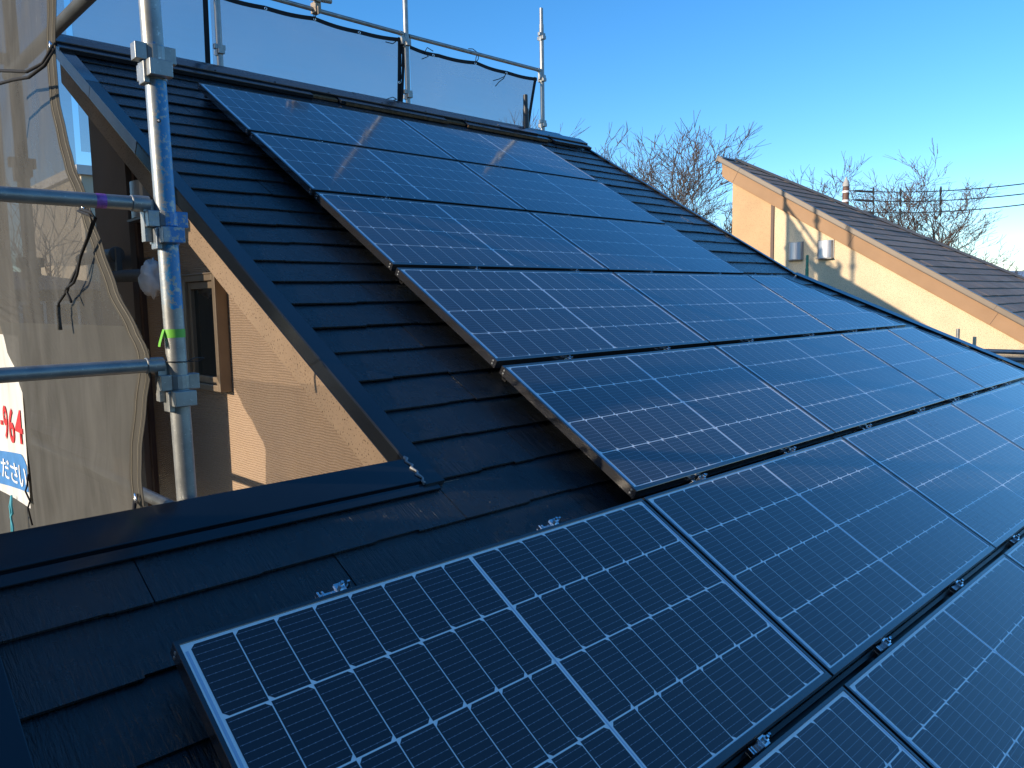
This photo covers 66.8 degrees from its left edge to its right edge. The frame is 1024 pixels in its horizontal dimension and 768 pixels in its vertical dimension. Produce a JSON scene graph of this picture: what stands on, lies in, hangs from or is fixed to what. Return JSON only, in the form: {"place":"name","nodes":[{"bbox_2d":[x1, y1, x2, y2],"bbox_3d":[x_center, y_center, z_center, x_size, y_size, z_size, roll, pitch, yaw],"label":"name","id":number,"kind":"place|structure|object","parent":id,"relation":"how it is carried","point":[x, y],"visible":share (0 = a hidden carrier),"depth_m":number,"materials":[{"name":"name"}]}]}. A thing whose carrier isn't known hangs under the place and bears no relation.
{"place":"outdoors","nodes":[
{"label":"outdoors","id":0,"kind":"place"},
{"bbox_2d":[56,0,1023,270],"label":"sky","id":1,"kind":"structure","parent":0,"point":[821,79],"materials":[{"name":"blue"}]},
{"bbox_2d":[715,156,1023,364],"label":"house","id":2,"kind":"structure","parent":0,"point":[887,264],"depth_m":10.11,"materials":[{"name":"beige paint"}]},
{"bbox_2d":[1011,271,1023,276],"bbox_3d":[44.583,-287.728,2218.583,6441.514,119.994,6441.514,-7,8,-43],"label":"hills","id":3,"kind":"structure","parent":0,"point":[1021,273],"depth_m":3372.49,"materials":[{"name":"blue"}]},
{"label":"ground","id":4,"kind":"structure","parent":0,"visible":0},
{"bbox_2d":[75,164,95,224],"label":"house","id":5,"kind":"structure","parent":4,"relation":"on","point":[85,174],"depth_m":17.17,"materials":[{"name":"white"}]},
{"bbox_2d":[130,0,203,500],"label":"scaffold post","id":6,"kind":"object","parent":4,"relation":"on","point":[153,56],"visible":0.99,"depth_m":1.99,"materials":[{"name":"silver metal"}]},
{"bbox_2d":[0,186,154,241],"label":"scaffold rail","id":7,"kind":"object","parent":6,"relation":"attached to","point":[137,203],"visible":0.98,"depth_m":1.87,"materials":[{"name":"metal"}]},
{"bbox_2d":[0,357,166,401],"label":"scaffold rail","id":8,"kind":"object","parent":6,"relation":"attached to","point":[157,365],"visible":0.99,"depth_m":1.89,"materials":[{"name":"metal"}]},
{"bbox_2d":[0,0,150,526],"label":"scaffold sheet","id":9,"kind":"object","parent":8,"relation":"hanging from","point":[85,436],"visible":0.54,"depth_m":2.56,"materials":[{"name":"grey fabric"}]},
{"bbox_2d":[0,44,54,84],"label":"tie cord","id":10,"kind":"object","parent":9,"relation":"attached to","point":[41,65],"visible":1,"depth_m":2.25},
{"bbox_2d":[57,207,96,306],"bbox_3d":[-1.293,-0.367,2.297,0.016,0.292,0.460,-7,8,-43],"label":"tie cord","id":11,"kind":"object","parent":9,"relation":"hanging from","point":[73,279],"visible":1,"depth_m":2.24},
{"bbox_2d":[56,305,62,329],"bbox_3d":[-1.446,-0.212,2.477,0.014,0.081,0.022,-7,8,-43],"label":"frayed cord end","id":12,"kind":"object","parent":11,"relation":"hanging from","point":[58,318],"visible":1,"depth_m":2.47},
{"bbox_2d":[132,500,136,508],"bbox_3d":[-1.030,0.372,2.124,0.016,0.105,0.041,-5,7,-31],"label":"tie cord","id":13,"kind":"object","parent":9,"relation":"attached to","point":[134,505],"visible":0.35,"depth_m":2.12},
{"bbox_2d":[143,487,173,504],"bbox_3d":[-1.484,0.305,2.753,0.036,0.036,1.720,-7,8,-43],"label":"scaffold rail","id":14,"kind":"object","parent":6,"relation":"attached to","point":[152,497],"depth_m":2.29,"materials":[{"name":"metal"}]},
{"bbox_2d":[213,0,225,65],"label":"scaffold post","id":15,"kind":"object","parent":4,"relation":"on","point":[219,48],"visible":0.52,"depth_m":6.01,"materials":[{"name":"metal"}]},
{"bbox_3d":[-2.936,-2.991,5.304,1.849,0.117,0.140,-7,8,-43],"label":"scaffold rail","id":16,"kind":"object","parent":15,"relation":"attached to","visible":0},
{"bbox_2d":[203,0,210,63],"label":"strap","id":17,"kind":"object","parent":16,"relation":"hanging from","point":[206,30],"visible":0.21,"depth_m":6.00,"materials":[{"name":"black"}]},
{"bbox_2d":[402,0,412,103],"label":"scaffold post","id":18,"kind":"object","parent":4,"relation":"on","point":[408,94],"visible":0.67,"depth_m":7.22,"materials":[{"name":"metal"}]},
{"bbox_2d":[272,0,403,44],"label":"scaffold rail","id":19,"kind":"object","parent":18,"relation":"attached to","point":[342,17],"visible":0.98,"depth_m":6.77,"materials":[{"name":"metal"}]},
{"bbox_2d":[225,0,400,100],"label":"sheet","id":20,"kind":"object","parent":19,"relation":"hanging from","point":[390,50],"visible":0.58,"depth_m":6.93,"materials":[{"name":"white"}]},
{"bbox_2d":[310,0,331,14],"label":"pipe clamp","id":21,"kind":"object","parent":19,"relation":"attached to","point":[316,5],"visible":1,"depth_m":6.55,"materials":[{"name":"metal"}]},
{"bbox_2d":[400,45,403,101],"bbox_3d":[-1.045,-2.723,7.230,0.135,0.920,0.001,-7,8,-43],"label":"strap","id":22,"kind":"object","parent":18,"relation":"attached to","point":[402,76],"visible":0.57,"depth_m":7.24,"materials":[{"name":"black fabric"}]},
{"bbox_2d":[0,34,1023,767],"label":"house","id":23,"kind":"structure","parent":4,"relation":"on","point":[330,434],"depth_m":2.84,"materials":[{"name":"tile"}]},
{"bbox_2d":[105,247,140,281],"bbox_3d":[-2.252,-0.662,4.361,0.085,0.205,1.101,-7,8,-43],"label":"drain duct","id":24,"kind":"object","parent":23,"relation":"attached to","point":[116,255],"visible":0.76,"depth_m":4.25,"materials":[{"name":"grey plastic"}]},
{"bbox_2d":[138,257,160,298],"bbox_3d":[-1.815,-0.534,3.912,0.113,0.217,0.146,-7,8,-43],"label":"plastic bag","id":25,"kind":"object","parent":24,"relation":"hanging from","point":[149,280],"visible":0.87,"depth_m":3.87,"materials":[{"name":"white plastic"}]},
{"bbox_2d":[181,272,231,391],"bbox_3d":[-1.499,-0.256,3.797,0.064,0.565,0.419,-7,8,-43],"label":"window","id":26,"kind":"structure","parent":23,"relation":"in","point":[205,306],"depth_m":3.78,"materials":[{"name":"black glass"}]},
{"bbox_2d":[523,94,528,128],"bbox_3d":[0.142,-2.585,7.859,0.058,0.670,0.060,-7,8,-43],"label":"pipe end","id":27,"kind":"object","parent":23,"relation":"on","point":[525,113],"visible":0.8,"depth_m":7.82,"materials":[{"name":"silver metal"}]},
{"bbox_2d":[724,529,1023,767],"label":"mounting rail","id":28,"kind":"object","parent":23,"relation":"attached to","point":[785,725],"visible":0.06,"depth_m":2.33,"materials":[{"name":"black metal"}]},
{"bbox_2d":[170,498,831,767],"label":"solar panel","id":29,"kind":"object","parent":28,"relation":"on","point":[648,633],"visible":1,"depth_m":1.81,"materials":[{"name":"blue"}]},
{"bbox_2d":[314,580,350,598],"bbox_3d":[-0.422,0.492,1.833,0.084,0.061,0.027,-7,39,-43],"label":"mounting clip","id":30,"kind":"object","parent":29,"relation":"attached to","point":[339,586],"visible":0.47,"depth_m":1.83,"materials":[{"name":"metal"}]},
{"bbox_2d":[536,517,560,529],"bbox_3d":[0.112,0.429,2.340,0.084,0.061,0.027,-7,39,-43],"label":"mounting clip","id":31,"kind":"object","parent":29,"relation":"attached to","point":[553,521],"visible":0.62,"depth_m":2.34,"materials":[{"name":"metal"}]},
{"bbox_2d":[743,732,770,763],"bbox_3d":[0.602,0.885,1.896,0.084,0.061,0.027,-7,39,-43],"label":"mounting clip","id":32,"kind":"object","parent":28,"relation":"attached to","point":[759,746],"visible":1,"depth_m":1.89,"materials":[{"name":"metal"}]},
{"bbox_2d":[643,437,994,682],"bbox_3d":[1.225,0.548,2.934,1.540,0.035,0.769,-7,39,-43],"label":"solar panel","id":33,"kind":"object","parent":28,"relation":"on","point":[833,558],"visible":0.99,"depth_m":2.77,"materials":[{"name":"blue"}]},
{"bbox_2d":[743,686,929,767],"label":"solar panel","id":34,"kind":"object","parent":28,"relation":"attached to","point":[842,727],"visible":1,"depth_m":1.98,"materials":[{"name":"blue"}]},
{"bbox_2d":[871,636,891,658],"bbox_3d":[1.158,0.820,2.425,0.084,0.061,0.027,-7,39,-43],"label":"mounting clip","id":35,"kind":"object","parent":28,"relation":"attached to","point":[882,646],"visible":0.98,"depth_m":2.42,"materials":[{"name":"metal"}]},
{"bbox_2d":[842,403,1023,552],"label":"solar panel","id":36,"kind":"object","parent":28,"relation":"on","point":[974,445],"visible":1,"depth_m":3.83,"materials":[{"name":"blue"}]},
{"bbox_2d":[843,554,1023,767],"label":"solar panel","id":37,"kind":"object","parent":28,"relation":"attached to","point":[985,607],"visible":1,"depth_m":2.35,"materials":[{"name":"blue"}]},
{"bbox_2d":[947,579,963,596],"bbox_3d":[1.664,0.759,2.905,0.084,0.061,0.027,-7,39,-43],"label":"mounting clip","id":38,"kind":"object","parent":28,"relation":"attached to","point":[955,587],"visible":0.97,"depth_m":2.90,"materials":[{"name":"metal"}]},
{"bbox_2d":[951,382,1023,448],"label":"solar panel","id":39,"kind":"object","parent":28,"relation":"on","point":[1004,417],"visible":0.97,"depth_m":4.93,"materials":[{"name":"blue"}]},
{"bbox_2d":[1006,534,1019,548],"bbox_3d":[2.220,0.694,3.434,0.084,0.061,0.027,-7,39,-43],"label":"mounting clip","id":40,"kind":"object","parent":28,"relation":"attached to","point":[1012,541],"visible":0.98,"depth_m":3.43,"materials":[{"name":"metal"}]},
{"bbox_2d":[1004,537,1023,568],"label":"solar panel","id":41,"kind":"object","parent":28,"relation":"attached to","point":[1015,553],"visible":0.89,"depth_m":3.27,"materials":[{"name":"blue"}]},
{"bbox_3d":[0.089,-1.071,5.081,3.000,0.051,0.040,-7,8,-43],"label":"mounting rail","id":42,"kind":"object","parent":23,"relation":"attached to","visible":0},
{"bbox_2d":[250,132,524,211],"bbox_3d":[-0.707,-1.271,4.738,1.542,0.035,0.769,-7,39,-43],"label":"solar panel","id":43,"kind":"object","parent":42,"relation":"on","point":[311,167],"visible":0.99,"depth_m":4.61,"materials":[{"name":"blue"}]},
{"bbox_2d":[460,162,664,224],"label":"solar panel","id":44,"kind":"object","parent":42,"relation":"on","point":[529,192],"visible":0.99,"depth_m":5.71,"materials":[{"name":"blue"}]},
{"bbox_3d":[0.763,-0.639,4.812,3.530,0.051,0.040,-7,8,-43],"label":"mounting rail","id":45,"kind":"object","parent":23,"relation":"attached to","visible":0},
{"bbox_2d":[314,192,607,271],"bbox_3d":[-0.224,-0.816,4.287,1.542,0.035,0.769,-7,39,-43],"label":"solar panel","id":46,"kind":"object","parent":45,"relation":"on","point":[392,234],"visible":0.98,"depth_m":4.15,"materials":[{"name":"blue"}]},
{"bbox_2d":[530,212,743,274],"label":"solar panel","id":47,"kind":"object","parent":45,"relation":"on","point":[622,246],"visible":0.98,"depth_m":5.25,"materials":[{"name":"blue"}]},
{"bbox_3d":[1.509,-0.215,4.611,4.260,0.051,0.040,-7,8,-43],"label":"mounting rail","id":48,"kind":"object","parent":23,"relation":"attached to","visible":0},
{"bbox_2d":[395,268,708,367],"bbox_3d":[0.258,-0.361,3.835,1.542,0.035,0.769,-7,39,-43],"label":"solar panel","id":49,"kind":"object","parent":48,"relation":"on","point":[616,315],"visible":1,"depth_m":3.68,"materials":[{"name":"blue"}]},
{"bbox_2d":[613,272,835,345],"bbox_3d":[1.380,-0.494,4.902,1.540,0.035,0.769,-7,39,-43],"label":"solar panel","id":50,"kind":"object","parent":48,"relation":"on","point":[757,310],"visible":0.99,"depth_m":4.79,"materials":[{"name":"blue"}]},
{"bbox_2d":[748,275,905,333],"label":"solar panel","id":51,"kind":"object","parent":48,"relation":"on","point":[838,315],"visible":0.98,"depth_m":5.70,"materials":[{"name":"blue"}]},
{"bbox_3d":[2.274,0.206,4.428,5.040,0.051,0.040,-7,8,-43],"label":"mounting rail","id":52,"kind":"object","parent":23,"relation":"attached to","visible":0},
{"bbox_2d":[499,346,834,498],"bbox_3d":[0.741,0.094,3.384,1.542,0.036,0.769,-7,39,-43],"label":"solar panel","id":53,"kind":"object","parent":52,"relation":"on","point":[691,413],"visible":1,"depth_m":3.22,"materials":[{"name":"blue"}]},
{"bbox_2d":[690,473,706,482],"bbox_3d":[0.697,0.362,2.897,0.084,0.061,0.027,-7,39,-43],"label":"mounting clip","id":54,"kind":"object","parent":52,"relation":"attached to","point":[703,476],"visible":0.46,"depth_m":2.90,"materials":[{"name":"metal"}]},
{"bbox_2d":[782,447,795,454],"bbox_3d":[1.210,0.301,3.384,0.084,0.061,0.027,-7,39,-43],"label":"mounting clip","id":55,"kind":"object","parent":52,"relation":"attached to","point":[793,449],"visible":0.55,"depth_m":3.38,"materials":[{"name":"metal"}]},
{"bbox_2d":[715,334,944,437],"bbox_3d":[1.863,-0.040,4.450,1.540,0.036,0.769,-7,39,-43],"label":"solar panel","id":56,"kind":"object","parent":52,"relation":"on","point":[839,397],"visible":0.99,"depth_m":4.34,"materials":[{"name":"blue"}]},
{"bbox_2d":[860,424,871,430],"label":"mounting clip","id":57,"kind":"object","parent":52,"relation":"attached to","point":[868,426],"visible":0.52,"depth_m":3.94,"materials":[{"name":"metal"}]},
{"bbox_2d":[841,329,984,403],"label":"solar panel","id":58,"kind":"object","parent":52,"relation":"on","point":[947,383],"visible":1,"depth_m":5.22,"materials":[{"name":"blue"}]},
{"bbox_2d":[888,327,1023,391],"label":"solar panel","id":59,"kind":"object","parent":52,"relation":"on","point":[987,373],"visible":0.98,"depth_m":5.80,"materials":[{"name":"blue"}]},
{"bbox_2d":[537,8,546,130],"bbox_3d":[0.406,1.027,8.943,0.090,10.250,0.086,-7,8,-43],"label":"scaffold post","id":60,"kind":"object","parent":4,"relation":"on","point":[541,38],"visible":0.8,"depth_m":8.45,"materials":[{"name":"metal"}]},
{"bbox_2d":[409,34,540,79],"bbox_3d":[-0.326,-3.303,7.852,1.767,0.116,0.043,-7,8,-43],"label":"scaffold rail","id":61,"kind":"object","parent":60,"relation":"attached to","point":[444,45],"visible":1,"depth_m":7.79,"materials":[{"name":"metal"}]},
{"bbox_2d":[410,46,536,125],"bbox_3d":[-0.333,-2.668,7.937,1.725,1.436,0.037,-7,8,-43],"label":"sheet","id":62,"kind":"object","parent":61,"relation":"hanging from","point":[439,81],"visible":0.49,"depth_m":7.83,"materials":[{"name":"white"}]},
{"bbox_2d":[529,109,587,137],"bbox_3d":[-2.592,-4.939,37.664,11.044,16.171,10.218,-7,8,-43],"label":"bare tree","id":63,"kind":"object","parent":4,"relation":"on","point":[555,132],"visible":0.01,"depth_m":35.92,"materials":[{"name":"brown plant"}]},
{"bbox_2d":[595,110,770,233],"bbox_3d":[6.647,-3.958,32.748,12.703,15.029,13.213,-2,6,-10],"label":"bare tree","id":64,"kind":"object","parent":4,"relation":"on","point":[674,161],"visible":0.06,"depth_m":30.60,"materials":[{"name":"brown plant"}]},
{"bbox_2d":[607,122,762,202],"bbox_3d":[4.196,-4.316,35.279,11.832,15.222,13.432,-3,6,-15],"label":"bare tree","id":65,"kind":"object","parent":4,"relation":"on","point":[697,161],"visible":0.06,"depth_m":32.56,"materials":[{"name":"brown plant"}]},
{"bbox_2d":[656,142,886,233],"bbox_3d":[10.689,-3.289,34.355,14.542,13.146,9.089,-7,8,-43],"label":"bare tree","id":66,"kind":"object","parent":4,"relation":"on","point":[725,198],"visible":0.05,"depth_m":31.08,"materials":[{"name":"brown plant"}]},
{"bbox_2d":[805,255,808,276],"bbox_3d":[3.901,2.120,10.473,0.080,7.630,0.077,-7,8,-43],"label":"scaffold post","id":67,"kind":"object","parent":4,"relation":"on","point":[807,267],"visible":0.06,"depth_m":10.07,"materials":[{"name":"teal metal"}]},
{"bbox_2d":[842,177,851,203],"bbox_3d":[11.285,-1.443,26.550,0.316,11.058,0.320,-3,6,-19],"label":"utility pole","id":68,"kind":"object","parent":4,"relation":"on","point":[845,192],"visible":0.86,"depth_m":25.94,"materials":[{"name":"concrete"}]},
{"bbox_2d":[852,193,1023,206],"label":"power line","id":69,"kind":"object","parent":68,"relation":"attached to","point":[940,200],"visible":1,"depth_m":23.14,"materials":[{"name":"black plastic"}]},
{"bbox_2d":[852,183,1023,196],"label":"power line","id":70,"kind":"object","parent":68,"relation":"attached to","point":[900,192],"visible":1,"depth_m":22.90,"materials":[{"name":"black plastic"}]},
{"bbox_2d":[866,204,1023,217],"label":"power line","id":71,"kind":"object","parent":68,"relation":"attached to","point":[940,211],"visible":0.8,"depth_m":22.67,"materials":[{"name":"black plastic"}]},
{"bbox_2d":[807,138,1023,275],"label":"bare tree","id":72,"kind":"object","parent":4,"relation":"on","point":[950,237],"visible":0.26,"depth_m":39.75,"materials":[{"name":"brown plant"}]},
{"bbox_2d":[956,329,959,338],"bbox_3d":[5.158,2.699,9.222,0.090,6.700,0.086,-7,8,-43],"label":"scaffold post","id":73,"kind":"object","parent":4,"relation":"on","point":[957,333],"visible":0.05,"depth_m":8.86,"materials":[{"name":"metal"}]},
{"bbox_2d":[985,349,1023,354],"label":"scaffold rail","id":74,"kind":"object","parent":73,"relation":"attached to","point":[1004,351],"depth_m":8.51,"materials":[{"name":"metal"}]},
{"bbox_2d":[1005,357,1023,361],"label":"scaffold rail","id":75,"kind":"object","parent":73,"relation":"attached to","point":[1017,359],"depth_m":8.45,"materials":[{"name":"grey metal"}]},
{"bbox_3d":[-2.042,2.061,3.638,0.100,9.400,0.096,-7,8,-43],"label":"scaffold post","id":76,"kind":"object","parent":4,"relation":"on","visible":0},
{"bbox_2d":[0,463,35,533],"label":"scaffold sheet","id":77,"kind":"object","parent":76,"relation":"attached to","point":[21,518],"visible":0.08,"depth_m":3.80,"materials":[{"name":"white fabric"}]},
{"bbox_2d":[24,474,32,525],"bbox_3d":[-2.046,0.493,3.293,0.022,0.214,0.077,-7,8,-43],"label":"tie cord","id":78,"kind":"object","parent":77,"relation":"attached to","point":[25,491],"visible":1,"depth_m":3.29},
{"bbox_2d":[56,0,96,38],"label":"scaffold rail","id":79,"kind":"object","parent":76,"relation":"attached to","point":[70,14],"visible":0.49,"depth_m":2.52,"materials":[{"name":"silver metal"}]},
{"bbox_3d":[-3.470,1.883,5.086,0.100,9.500,0.096,-7,8,-43],"label":"scaffold post","id":80,"kind":"object","parent":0,"visible":0},
{"bbox_2d":[0,327,29,463],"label":"scaffold sheet","id":81,"kind":"object","parent":80,"relation":"attached to","point":[24,419],"depth_m":3.51,"materials":[{"name":"white"}]},
{"bbox_2d":[0,334,30,508],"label":"banner","id":82,"kind":"object","parent":81,"relation":"attached to","point":[13,466],"visible":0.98,"depth_m":3.56,"materials":[{"name":"white plastic"}]},
{"bbox_2d":[9,495,13,531],"bbox_3d":[-2.326,0.628,3.613,0.015,0.228,0.069,-7,8,-43],"label":"tie cord","id":83,"kind":"object","parent":82,"relation":"hanging from","point":[11,512],"visible":0.82,"depth_m":3.61,"materials":[{"name":"teal plastic"}]},
{"bbox_3d":[-0.401,-1.525,5.525,2.980,0.051,0.040,-7,8,-43],"label":"mounting rail","id":84,"kind":"object","parent":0,"visible":0},
{"bbox_2d":[197,83,455,160],"bbox_3d":[-1.190,-1.726,5.189,1.542,0.035,0.769,-7,39,-43],"label":"solar panel","id":85,"kind":"object","parent":84,"relation":"on","point":[246,112],"visible":0.99,"depth_m":5.07,"materials":[{"name":"blue"}]},
{"bbox_2d":[401,119,597,180],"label":"solar panel","id":86,"kind":"object","parent":84,"relation":"on","point":[472,147],"visible":0.98,"depth_m":6.17,"materials":[{"name":"blue"}]}
]}

